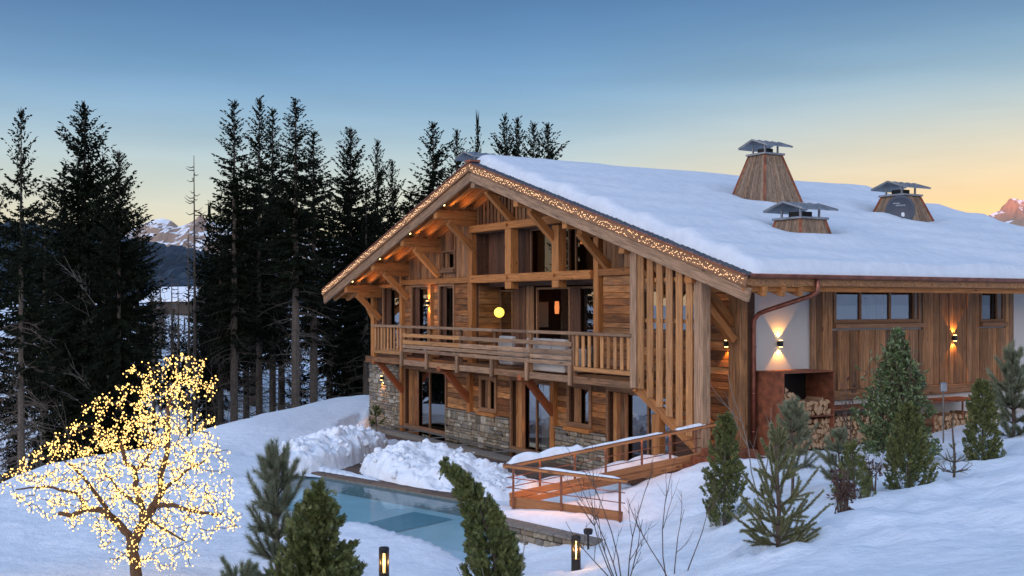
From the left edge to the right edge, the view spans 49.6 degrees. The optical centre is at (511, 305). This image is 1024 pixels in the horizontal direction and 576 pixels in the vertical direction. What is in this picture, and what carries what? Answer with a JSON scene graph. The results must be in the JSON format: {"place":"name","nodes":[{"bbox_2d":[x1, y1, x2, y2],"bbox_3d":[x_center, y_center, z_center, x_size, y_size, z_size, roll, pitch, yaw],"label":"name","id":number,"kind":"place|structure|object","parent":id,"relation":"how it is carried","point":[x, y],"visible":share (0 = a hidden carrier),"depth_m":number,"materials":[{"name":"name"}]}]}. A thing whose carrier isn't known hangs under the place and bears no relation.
{"place":"outdoors","nodes":[
{"label":"outdoors","id":0,"kind":"place"},
{"bbox_2d":[0,220,340,304],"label":"forest hill","id":1,"kind":"structure","parent":0,"point":[174,264],"depth_m":530.47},
{"bbox_2d":[126,216,362,264],"bbox_3d":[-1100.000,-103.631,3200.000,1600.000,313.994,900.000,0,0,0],"label":"mountain range","id":2,"kind":"structure","parent":0,"point":[168,232],"depth_m":3119.20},
{"bbox_2d":[278,484,491,563],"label":"pool floor","id":3,"kind":"structure","parent":0,"point":[448,535],"depth_m":26.50,"materials":[{"name":"tile"}]},
{"bbox_2d":[368,512,450,531],"bbox_3d":[-2.575,5.060,25.825,1.374,0.001,2.293,0,0,38],"label":"pool floor panel","id":4,"kind":"object","parent":3,"relation":"on","point":[406,521],"visible":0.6,"depth_m":25.91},
{"bbox_2d":[0,301,1023,575],"bbox_3d":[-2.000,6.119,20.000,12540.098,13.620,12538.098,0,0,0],"label":"ground","id":5,"kind":"structure","parent":0,"point":[962,523],"depth_m":20.49,"materials":[{"name":"snow"}]},
{"bbox_2d":[0,384,30,483],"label":"spruce tree","id":6,"kind":"object","parent":5,"relation":"on","point":[14,439],"visible":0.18,"depth_m":61.86,"materials":[{"name":"green plant"}]},
{"bbox_2d":[0,169,47,480],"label":"spruce tree","id":7,"kind":"object","parent":5,"relation":"on","point":[4,274],"visible":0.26,"depth_m":52.15,"materials":[{"name":"green plant"}]},
{"bbox_2d":[17,386,48,468],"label":"spruce tree","id":8,"kind":"object","parent":5,"relation":"on","point":[38,433],"visible":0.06,"depth_m":59.77,"materials":[{"name":"green plant"}]},
{"bbox_2d":[0,107,68,482],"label":"spruce tree","id":9,"kind":"object","parent":5,"relation":"on","point":[20,330],"visible":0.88,"depth_m":42.93,"materials":[{"name":"green plant"}]},
{"bbox_2d":[2,194,76,465],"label":"spruce tree","id":10,"kind":"object","parent":5,"relation":"on","point":[39,279],"visible":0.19,"depth_m":57.81,"materials":[{"name":"green plant"}]},
{"bbox_2d":[27,167,92,463],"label":"spruce tree","id":11,"kind":"object","parent":5,"relation":"on","point":[62,221],"visible":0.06,"depth_m":59.90,"materials":[{"name":"green plant"}]},
{"bbox_2d":[12,100,156,470],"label":"spruce tree","id":12,"kind":"object","parent":5,"relation":"on","point":[83,188],"visible":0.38,"depth_m":49.37,"materials":[{"name":"green plant"}]},
{"bbox_2d":[54,154,152,422],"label":"spruce tree","id":13,"kind":"object","parent":5,"relation":"on","point":[103,159],"visible":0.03,"depth_m":59.96,"materials":[{"name":"green plant"}]},
{"bbox_2d":[55,258,159,403],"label":"bare tree","id":14,"kind":"object","parent":5,"relation":"on","point":[77,279],"visible":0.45,"depth_m":48.36,"materials":[{"name":"brown plant"}]},
{"bbox_2d":[65,150,167,456],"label":"spruce tree","id":15,"kind":"object","parent":5,"relation":"on","point":[120,350],"visible":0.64,"depth_m":46.74,"materials":[{"name":"green plant"}]},
{"bbox_2d":[2,354,241,575],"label":"lit tree","id":16,"kind":"object","parent":5,"relation":"on","point":[153,506],"visible":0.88,"depth_m":17.43,"materials":[{"name":"brown plant"}]},
{"bbox_2d":[1,353,242,570],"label":"string lights","id":17,"kind":"object","parent":16,"relation":"attached to","point":[188,454],"visible":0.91,"depth_m":17.38,"materials":[{"name":"yellow"}]},
{"bbox_2d":[122,211,170,443],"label":"spruce tree","id":18,"kind":"object","parent":5,"relation":"on","point":[148,289],"visible":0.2,"depth_m":62.07,"materials":[{"name":"green plant"}]},
{"bbox_2d":[144,294,165,393],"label":"spruce tree","id":19,"kind":"object","parent":5,"relation":"on","point":[150,325],"visible":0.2,"depth_m":79.95,"materials":[{"name":"green plant"}]},
{"bbox_2d":[144,287,168,430],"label":"conifer tree","id":20,"kind":"object","parent":5,"relation":"on","point":[154,402],"visible":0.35,"depth_m":71.96,"materials":[{"name":"brown plant"}]},
{"bbox_2d":[156,355,176,411],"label":"spruce tree","id":21,"kind":"object","parent":5,"relation":"on","point":[164,385],"visible":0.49,"depth_m":75.85,"materials":[{"name":"green plant"}]},
{"bbox_2d":[158,276,180,380],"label":"bare tree","id":22,"kind":"object","parent":5,"relation":"on","point":[171,308],"visible":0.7,"depth_m":81.95,"materials":[{"name":"brown plant"}]},
{"bbox_2d":[139,287,202,314],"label":"cabin","id":23,"kind":"object","parent":5,"relation":"on","point":[167,294],"visible":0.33,"depth_m":106.28,"materials":[{"name":"white wood"}]},
{"bbox_2d":[164,307,181,382],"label":"spruce tree","id":24,"kind":"object","parent":5,"relation":"on","point":[175,334],"visible":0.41,"depth_m":81.91,"materials":[{"name":"green plant"}]},
{"bbox_2d":[160,288,192,397],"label":"conifer tree","id":25,"kind":"object","parent":5,"relation":"on","point":[178,330],"visible":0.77,"depth_m":77.96,"materials":[{"name":"brown plant"}]},
{"bbox_2d":[143,292,212,446],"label":"bare tree","id":26,"kind":"object","parent":5,"relation":"on","point":[165,326],"visible":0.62,"depth_m":61.46,"materials":[{"name":"brown plant"}]},
{"bbox_2d":[175,316,191,410],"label":"spruce tree","id":27,"kind":"object","parent":5,"relation":"on","point":[184,389],"visible":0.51,"depth_m":75.83,"materials":[{"name":"green plant"}]},
{"bbox_2d":[168,233,200,435],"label":"bare tree","id":28,"kind":"object","parent":5,"relation":"on","point":[188,389],"visible":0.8,"depth_m":59.95,"materials":[{"name":"brown plant"}]},
{"bbox_2d":[165,166,220,433],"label":"bare tree","id":29,"kind":"object","parent":5,"relation":"on","point":[194,406],"visible":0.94,"depth_m":54.95,"materials":[{"name":"brown plant"}]},
{"bbox_2d":[180,201,229,419],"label":"spruce tree","id":30,"kind":"object","parent":5,"relation":"on","point":[199,281],"visible":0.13,"depth_m":74.75,"materials":[{"name":"green plant"}]},
{"bbox_2d":[190,302,227,429],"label":"spruce tree","id":31,"kind":"object","parent":5,"relation":"on","point":[201,417],"visible":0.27,"depth_m":71.58,"materials":[{"name":"green plant"}]},
{"bbox_2d":[178,308,250,425],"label":"bare tree","id":32,"kind":"object","parent":5,"relation":"on","point":[214,397],"visible":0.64,"depth_m":59.30,"materials":[{"name":"brown plant"}]},
{"bbox_2d":[182,194,255,425],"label":"spruce tree","id":33,"kind":"object","parent":5,"relation":"on","point":[222,251],"visible":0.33,"depth_m":61.76,"materials":[{"name":"green plant"}]},
{"bbox_2d":[193,99,272,427],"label":"spruce tree","id":34,"kind":"object","parent":5,"relation":"on","point":[233,240],"visible":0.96,"depth_m":53.84,"materials":[{"name":"green plant"}]},
{"bbox_2d":[206,161,277,417],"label":"spruce tree","id":35,"kind":"object","parent":5,"relation":"on","point":[248,409],"visible":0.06,"depth_m":65.84,"materials":[{"name":"green plant"}]},
{"bbox_2d":[218,553,271,575],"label":"pine sapling","id":36,"kind":"object","parent":5,"relation":"on","point":[246,569],"visible":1,"depth_m":12.24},
{"bbox_2d":[216,95,291,417],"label":"spruce tree","id":37,"kind":"object","parent":5,"relation":"on","point":[257,147],"visible":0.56,"depth_m":57.86,"materials":[{"name":"green plant"}]},
{"bbox_2d":[241,106,303,411],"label":"spruce tree","id":38,"kind":"object","parent":5,"relation":"on","point":[271,391],"visible":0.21,"depth_m":61.84,"materials":[{"name":"green plant"}]},
{"bbox_2d":[242,436,307,575],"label":"pine sapling","id":39,"kind":"object","parent":5,"relation":"on","point":[274,464],"visible":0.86,"depth_m":14.08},
{"bbox_2d":[238,155,318,410],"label":"spruce tree","id":40,"kind":"object","parent":5,"relation":"on","point":[280,388],"visible":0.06,"depth_m":65.82,"materials":[{"name":"green plant"}]},
{"bbox_2d":[251,97,341,411],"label":"spruce tree","id":41,"kind":"object","parent":5,"relation":"on","point":[297,263],"visible":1,"depth_m":50.83,"materials":[{"name":"green plant"}]},
{"bbox_2d":[283,357,309,408],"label":"spruce tree","id":42,"kind":"object","parent":5,"relation":"on","point":[304,396],"visible":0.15,"depth_m":65.88,"materials":[{"name":"green plant"}]},
{"bbox_2d":[269,129,352,406],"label":"spruce tree","id":43,"kind":"object","parent":5,"relation":"on","point":[310,325],"visible":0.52,"depth_m":55.85,"materials":[{"name":"green plant"}]},
{"bbox_2d":[262,477,366,575],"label":"thuja shrub","id":44,"kind":"object","parent":5,"relation":"on","point":[313,548],"visible":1,"depth_m":12.44,"materials":[{"name":"green plant"}]},
{"bbox_2d":[300,196,346,401],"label":"spruce tree","id":45,"kind":"object","parent":5,"relation":"on","point":[319,350],"visible":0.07,"depth_m":63.76,"materials":[{"name":"green plant"}]},
{"bbox_2d":[278,424,387,477],"bbox_3d":[-5.541,4.255,34.202,2.368,1.072,7.658,0,0,12],"label":"snow heap","id":46,"kind":"object","parent":5,"relation":"on","point":[341,447],"visible":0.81,"depth_m":32.76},
{"bbox_2d":[307,127,388,399],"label":"spruce tree","id":47,"kind":"object","parent":5,"relation":"on","point":[347,201],"visible":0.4,"depth_m":59.70,"materials":[{"name":"green plant"}]},
{"bbox_2d":[327,193,383,396],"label":"spruce tree","id":48,"kind":"object","parent":5,"relation":"on","point":[363,348],"visible":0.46,"depth_m":57.80,"materials":[{"name":"green plant"}]},
{"bbox_2d":[356,138,391,332],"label":"spruce tree","id":49,"kind":"object","parent":5,"relation":"on","point":[379,180],"visible":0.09,"depth_m":65.88,"materials":[{"name":"green plant"}]},
{"bbox_2d":[379,546,388,575],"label":"bollard light","id":50,"kind":"object","parent":5,"relation":"on","point":[383,560],"visible":1,"depth_m":17.56,"materials":[{"name":"metal"}]},
{"bbox_2d":[291,471,485,515],"bbox_3d":[-3.499,4.920,29.235,7.818,0.540,0.620,0,0,43],"label":"pool coping","id":51,"kind":"object","parent":5,"relation":"on","point":[420,498],"visible":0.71,"depth_m":28.55,"materials":[{"name":"stone"}]},
{"bbox_2d":[369,159,409,321],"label":"spruce tree","id":52,"kind":"object","parent":5,"relation":"on","point":[393,199],"visible":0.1,"depth_m":61.90,"materials":[{"name":"green plant"}]},
{"bbox_2d":[385,121,454,223],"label":"spruce tree","id":53,"kind":"object","parent":5,"relation":"on","point":[435,160],"visible":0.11,"depth_m":69.73,"materials":[{"name":"green plant"}]},
{"bbox_2d":[435,128,472,188],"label":"spruce tree","id":54,"kind":"object","parent":5,"relation":"on","point":[457,163],"visible":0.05,"depth_m":75.95,"materials":[{"name":"green plant"}]},
{"bbox_2d":[341,454,587,478],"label":"deck","id":55,"kind":"structure","parent":5,"relation":"on","point":[355,468],"depth_m":31.70,"materials":[{"name":"brown wood"}]},
{"bbox_2d":[360,438,526,500],"bbox_3d":[-1.751,4.428,29.903,3.352,1.295,6.653,0,0,-39],"label":"snow heap","id":56,"kind":"object","parent":55,"relation":"on","point":[409,463],"visible":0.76,"depth_m":29.47,"materials":[{"name":"snow"}]},
{"bbox_2d":[469,109,484,152],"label":"spruce tree","id":57,"kind":"object","parent":5,"relation":"on","point":[477,143],"visible":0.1,"depth_m":83.97,"materials":[{"name":"green plant"}]},
{"bbox_2d":[439,455,526,575],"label":"thuja shrub","id":58,"kind":"object","parent":5,"relation":"on","point":[483,522],"visible":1,"depth_m":13.35,"materials":[{"name":"green plant"}]},
{"bbox_2d":[488,113,519,156],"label":"spruce tree","id":59,"kind":"object","parent":5,"relation":"on","point":[501,147],"visible":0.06,"depth_m":61.90,"materials":[{"name":"green plant"}]},
{"bbox_2d":[499,116,530,156],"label":"spruce tree","id":60,"kind":"object","parent":5,"relation":"on","point":[515,146],"visible":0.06,"depth_m":65.86,"materials":[{"name":"green plant"}]},
{"bbox_2d":[514,120,549,158],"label":"spruce tree","id":61,"kind":"object","parent":5,"relation":"on","point":[531,144],"visible":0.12,"depth_m":62.98,"materials":[{"name":"green plant"}]},
{"bbox_2d":[488,518,602,546],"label":"retaining wall","id":62,"kind":"structure","parent":5,"relation":"on","point":[541,535],"depth_m":21.50,"materials":[{"name":"stone"}]},
{"bbox_2d":[528,122,569,159],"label":"spruce tree","id":63,"kind":"object","parent":5,"relation":"on","point":[550,154],"visible":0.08,"depth_m":59.90,"materials":[{"name":"green plant"}]},
{"bbox_2d":[571,535,580,570],"bbox_3d":[1.098,4.409,19.000,0.167,0.920,0.167,0,0,-20],"label":"bollard light","id":64,"kind":"object","parent":5,"relation":"on","point":[575,557],"visible":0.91,"depth_m":18.97,"materials":[{"name":"metal"}]},
{"bbox_2d":[561,437,657,575],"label":"bare shrub","id":65,"kind":"object","parent":5,"relation":"on","point":[595,516],"visible":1,"depth_m":16.64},
{"bbox_2d":[502,422,721,522],"bbox_3d":[2.692,3.569,23.727,5.503,1.770,1.965,0,0,-23],"label":"ramp railing","id":66,"kind":"object","parent":5,"relation":"on","point":[521,499],"visible":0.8,"depth_m":23.91,"materials":[{"name":"brown wood"}]},
{"bbox_2d":[506,444,584,463],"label":"rail snow","id":67,"kind":"structure","parent":66,"relation":"on","point":[527,456],"depth_m":23.79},
{"bbox_2d":[539,467,619,478],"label":"rail snow","id":68,"kind":"structure","parent":66,"relation":"on","point":[570,471],"depth_m":22.88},
{"bbox_2d":[585,432,661,448],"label":"rail snow","id":69,"kind":"structure","parent":66,"relation":"on","point":[620,440],"depth_m":24.61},
{"bbox_2d":[321,139,1023,485],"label":"chalet","id":70,"kind":"object","parent":5,"relation":"on","point":[649,328],"visible":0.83,"depth_m":31.14,"materials":[{"name":"brown wood"}]},
{"bbox_2d":[382,288,396,350],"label":"window","id":71,"kind":"structure","parent":70,"relation":"in","point":[389,290],"depth_m":43.62,"materials":[{"name":"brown wood"}]},
{"bbox_2d":[411,284,429,350],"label":"window","id":72,"kind":"structure","parent":70,"relation":"in","point":[417,290],"depth_m":41.39,"materials":[{"name":"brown wood"}]},
{"bbox_2d":[404,366,447,434],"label":"garden door","id":73,"kind":"structure","parent":70,"relation":"in","point":[413,372],"depth_m":41.49,"materials":[{"name":"brown wood"}]},
{"bbox_2d":[438,283,455,352],"bbox_3d":[-2.233,0.505,39.210,0.250,2.550,1.250,0,0,-31],"label":"window","id":74,"kind":"structure","parent":70,"relation":"in","point":[439,285],"depth_m":39.51,"materials":[{"name":"brown wood"}]},
{"bbox_2d":[439,250,455,272],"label":"window","id":75,"kind":"structure","parent":70,"relation":"in","point":[447,269],"depth_m":39.14,"materials":[{"name":"brown wood"}]},
{"bbox_2d":[476,375,497,417],"bbox_3d":[-0.747,3.005,36.632,0.375,1.310,1.220,0,0,-31],"label":"window","id":76,"kind":"structure","parent":70,"relation":"in","point":[487,411],"depth_m":36.75,"materials":[{"name":"brown wood"}]},
{"bbox_2d":[500,290,512,335],"bbox_3d":[-0.172,0.655,37.353,0.070,2.350,0.850,0,0,-31],"label":"window","id":77,"kind":"structure","parent":70,"relation":"in","point":[501,291],"depth_m":37.05,"materials":[{"name":"brown wood"}]},
{"bbox_2d":[498,336,525,364],"bbox_3d":[0.058,1.373,34.026,0.750,0.874,0.880,0,0,-31],"label":"outdoor armchair","id":78,"kind":"object","parent":70,"relation":"on","point":[509,345],"visible":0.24,"depth_m":33.69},
{"bbox_2d":[510,378,549,452],"bbox_3d":[0.663,3.430,34.358,0.260,2.300,2.450,0,0,-31],"label":"garden door","id":79,"kind":"structure","parent":70,"relation":"in","point":[520,385],"depth_m":34.98,"materials":[{"name":"brown wood"}]},
{"bbox_2d":[530,227,570,272],"bbox_3d":[1.178,-1.680,34.188,0.070,1.480,2.230,0,0,-31],"label":"window","id":80,"kind":"structure","parent":70,"relation":"in","point":[531,230],"depth_m":34.86,"materials":[{"name":"brown wood"}]},
{"bbox_2d":[536,287,570,348],"bbox_3d":[1.304,0.675,34.914,0.070,2.490,1.950,0,0,-31],"label":"sliding door","id":81,"kind":"structure","parent":70,"relation":"in","point":[542,288],"depth_m":35.45,"materials":[{"name":"brown wood"}]},
{"bbox_2d":[525,338,586,372],"bbox_3d":[1.237,1.428,32.051,0.808,0.945,2.160,0,0,-31],"label":"outdoor sofa","id":82,"kind":"object","parent":70,"relation":"on","point":[550,368],"visible":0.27,"depth_m":31.43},
{"bbox_2d":[563,382,593,433],"bbox_3d":[1.992,2.955,32.036,0.375,1.410,1.320,0,0,-31],"label":"window","id":83,"kind":"structure","parent":70,"relation":"in","point":[576,426],"depth_m":32.17,"materials":[{"name":"brown wood"}]},
{"bbox_2d":[570,286,592,367],"bbox_3d":[2.432,0.675,32.851,0.125,2.490,2.450,0,0,-31],"label":"sliding door","id":84,"kind":"structure","parent":70,"relation":"in","point":[575,292],"depth_m":33.53,"materials":[{"name":"brown wood"}]},
{"bbox_2d":[504,454,676,495],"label":"snow","id":85,"kind":"structure","parent":70,"relation":"on","point":[598,471],"depth_m":24.80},
{"bbox_2d":[469,166,739,281],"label":"fairy lights","id":86,"kind":"object","parent":70,"relation":"attached to","point":[597,221],"visible":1,"depth_m":28.46,"materials":[{"name":"yellow glowing light"}]},
{"bbox_2d":[606,389,673,478],"bbox_3d":[3.467,3.430,29.655,0.260,2.300,2.900,0,0,-31],"label":"garden door","id":87,"kind":"structure","parent":70,"relation":"in","point":[620,397],"depth_m":30.43,"materials":[{"name":"brown wood"}]},
{"bbox_2d":[644,284,693,334],"bbox_3d":[4.128,0.105,28.535,0.250,1.250,2.800,0,0,-31],"label":"window","id":88,"kind":"structure","parent":70,"relation":"in","point":[674,286],"depth_m":28.57,"materials":[{"name":"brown wood"}]},
{"bbox_2d":[476,155,1023,278],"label":"roof snow","id":89,"kind":"structure","parent":70,"relation":"on","point":[709,214],"depth_m":29.96,"materials":[{"name":"snow"}]},
{"bbox_2d":[833,292,924,328],"bbox_3d":[9.363,0.010,28.376,3.290,1.140,0.305,0,0,-31],"label":"window","id":90,"kind":"structure","parent":70,"relation":"in","point":[859,323],"depth_m":28.31,"materials":[{"name":"brown wood"}]},
{"bbox_2d":[885,195,914,219],"bbox_3d":[12.142,-2.804,34.589,0.582,1.275,0.717,0,0,-28],"label":"satellite dish","id":91,"kind":"object","parent":70,"relation":"attached to","point":[902,206],"visible":0.87,"depth_m":34.62,"materials":[{"name":"metal"}]},
{"bbox_2d":[979,293,1007,326],"bbox_3d":[13.283,0.025,30.736,1.100,1.130,0.345,0,0,-31],"label":"window","id":92,"kind":"structure","parent":70,"relation":"in","point":[987,301],"depth_m":30.84,"materials":[{"name":"brown wood"}]},
{"bbox_2d":[627,454,726,575],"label":"bare shrub","id":93,"kind":"object","parent":5,"relation":"on","point":[664,570],"visible":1,"depth_m":16.01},
{"bbox_2d":[698,411,752,526],"bbox_3d":[3.589,2.794,18.627,0.879,2.086,0.863,0,0,-25],"label":"thuja shrub","id":94,"kind":"object","parent":5,"relation":"on","point":[729,469],"visible":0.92,"depth_m":18.51,"materials":[{"name":"green plant"}]},
{"bbox_2d":[710,376,785,497],"bbox_3d":[3.857,2.129,18.143,1.228,2.036,0.613,0,0,12],"label":"bare shrub","id":95,"kind":"object","parent":5,"relation":"on","point":[746,438],"visible":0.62,"depth_m":18.07,"materials":[{"name":"brown plant"}]},
{"bbox_2d":[725,413,830,547],"bbox_3d":[3.728,2.596,15.369,1.361,2.194,1.284,0,0,-36],"label":"spruce sapling","id":96,"kind":"object","parent":5,"relation":"on","point":[778,521],"visible":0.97,"depth_m":15.36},
{"bbox_2d":[766,395,820,494],"bbox_3d":[5.135,2.582,20.171,1.019,1.953,1.097,0,0,0],"label":"pine sapling","id":97,"kind":"object","parent":5,"relation":"on","point":[790,409],"visible":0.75,"depth_m":20.12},
{"bbox_2d":[756,369,835,455],"bbox_3d":[6.715,2.765,26.236,1.690,2.430,0.940,0,0,-31],"label":"firewood box","id":98,"kind":"object","parent":5,"relation":"on","point":[771,385],"visible":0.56,"depth_m":26.13,"materials":[{"name":"metal"}]},
{"bbox_2d":[812,426,861,485],"bbox_3d":[5.540,2.789,18.845,0.882,1.565,0.799,0,0,36],"label":"pine sapling","id":99,"kind":"object","parent":5,"relation":"on","point":[839,434],"visible":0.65,"depth_m":18.78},
{"bbox_2d":[826,466,861,513],"bbox_3d":[5.079,2.918,16.821,0.553,0.958,0.616,0,0,30],"label":"withered shrub","id":100,"kind":"object","parent":5,"relation":"on","point":[843,494],"visible":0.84,"depth_m":16.75,"materials":[{"name":"brown plant"}]},
{"bbox_2d":[838,370,860,467],"bbox_3d":[6.886,2.336,22.542,0.459,2.052,0.440,0,0,0],"label":"beech sapling","id":101,"kind":"object","parent":5,"relation":"on","point":[846,411],"visible":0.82,"depth_m":22.52,"materials":[{"name":"brown plant"}]},
{"bbox_2d":[829,439,876,499],"bbox_3d":[5.611,2.831,18.235,0.735,1.271,0.678,0,0,0],"label":"thuja shrub","id":102,"kind":"object","parent":5,"relation":"on","point":[865,483],"visible":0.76,"depth_m":18.14,"materials":[{"name":"green plant"}]},
{"bbox_2d":[857,455,889,492],"bbox_3d":[6.142,2.890,18.895,0.562,0.636,0.554,0,0,0],"label":"withered shrub","id":103,"kind":"object","parent":5,"relation":"on","point":[873,487],"visible":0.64,"depth_m":18.84,"materials":[{"name":"brown plant"}]},
{"bbox_2d":[848,326,942,462],"bbox_3d":[7.649,1.825,22.031,1.763,2.838,1.670,0,0,0],"label":"evergreen shrub","id":104,"kind":"object","parent":5,"relation":"on","point":[892,375],"visible":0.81,"depth_m":21.82,"materials":[{"name":"green plant"}]},
{"bbox_2d":[882,400,939,489],"bbox_3d":[6.824,2.560,18.988,0.962,1.872,0.899,0,0,44],"label":"thuja shrub","id":105,"kind":"object","parent":5,"relation":"on","point":[915,463],"visible":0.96,"depth_m":18.91,"materials":[{"name":"green plant"}]},
{"bbox_2d":[926,396,970,432],"bbox_3d":[11.380,3.070,29.046,2.100,1.220,0.850,0,0,-31],"label":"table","id":106,"kind":"object","parent":5,"relation":"on","point":[950,399],"visible":0.44,"depth_m":28.84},
{"bbox_2d":[935,404,972,477],"bbox_3d":[7.798,2.542,19.538,0.639,1.628,0.742,0,0,25],"label":"spruce sapling","id":107,"kind":"object","parent":5,"relation":"on","point":[953,469],"visible":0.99,"depth_m":19.49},
{"bbox_2d":[961,378,1006,460],"bbox_3d":[8.921,2.320,20.999,0.791,1.908,0.881,0,0,0],"label":"thuja shrub","id":108,"kind":"object","parent":5,"relation":"on","point":[977,405],"visible":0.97,"depth_m":20.89,"materials":[{"name":"green plant"}]},
{"bbox_2d":[974,340,1023,437],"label":"pine sapling","id":109,"kind":"object","parent":5,"relation":"on","point":[1011,368],"visible":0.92,"depth_m":23.34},
{"bbox_2d":[0,0,1023,236],"label":"sky","id":110,"kind":"structure","parent":0,"point":[871,93],"materials":[{"name":"blue"}]},
{"bbox_2d":[989,198,1023,226],"bbox_3d":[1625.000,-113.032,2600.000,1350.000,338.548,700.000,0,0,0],"label":"mountain peak","id":111,"kind":"structure","parent":0,"point":[1011,211],"depth_m":2568.19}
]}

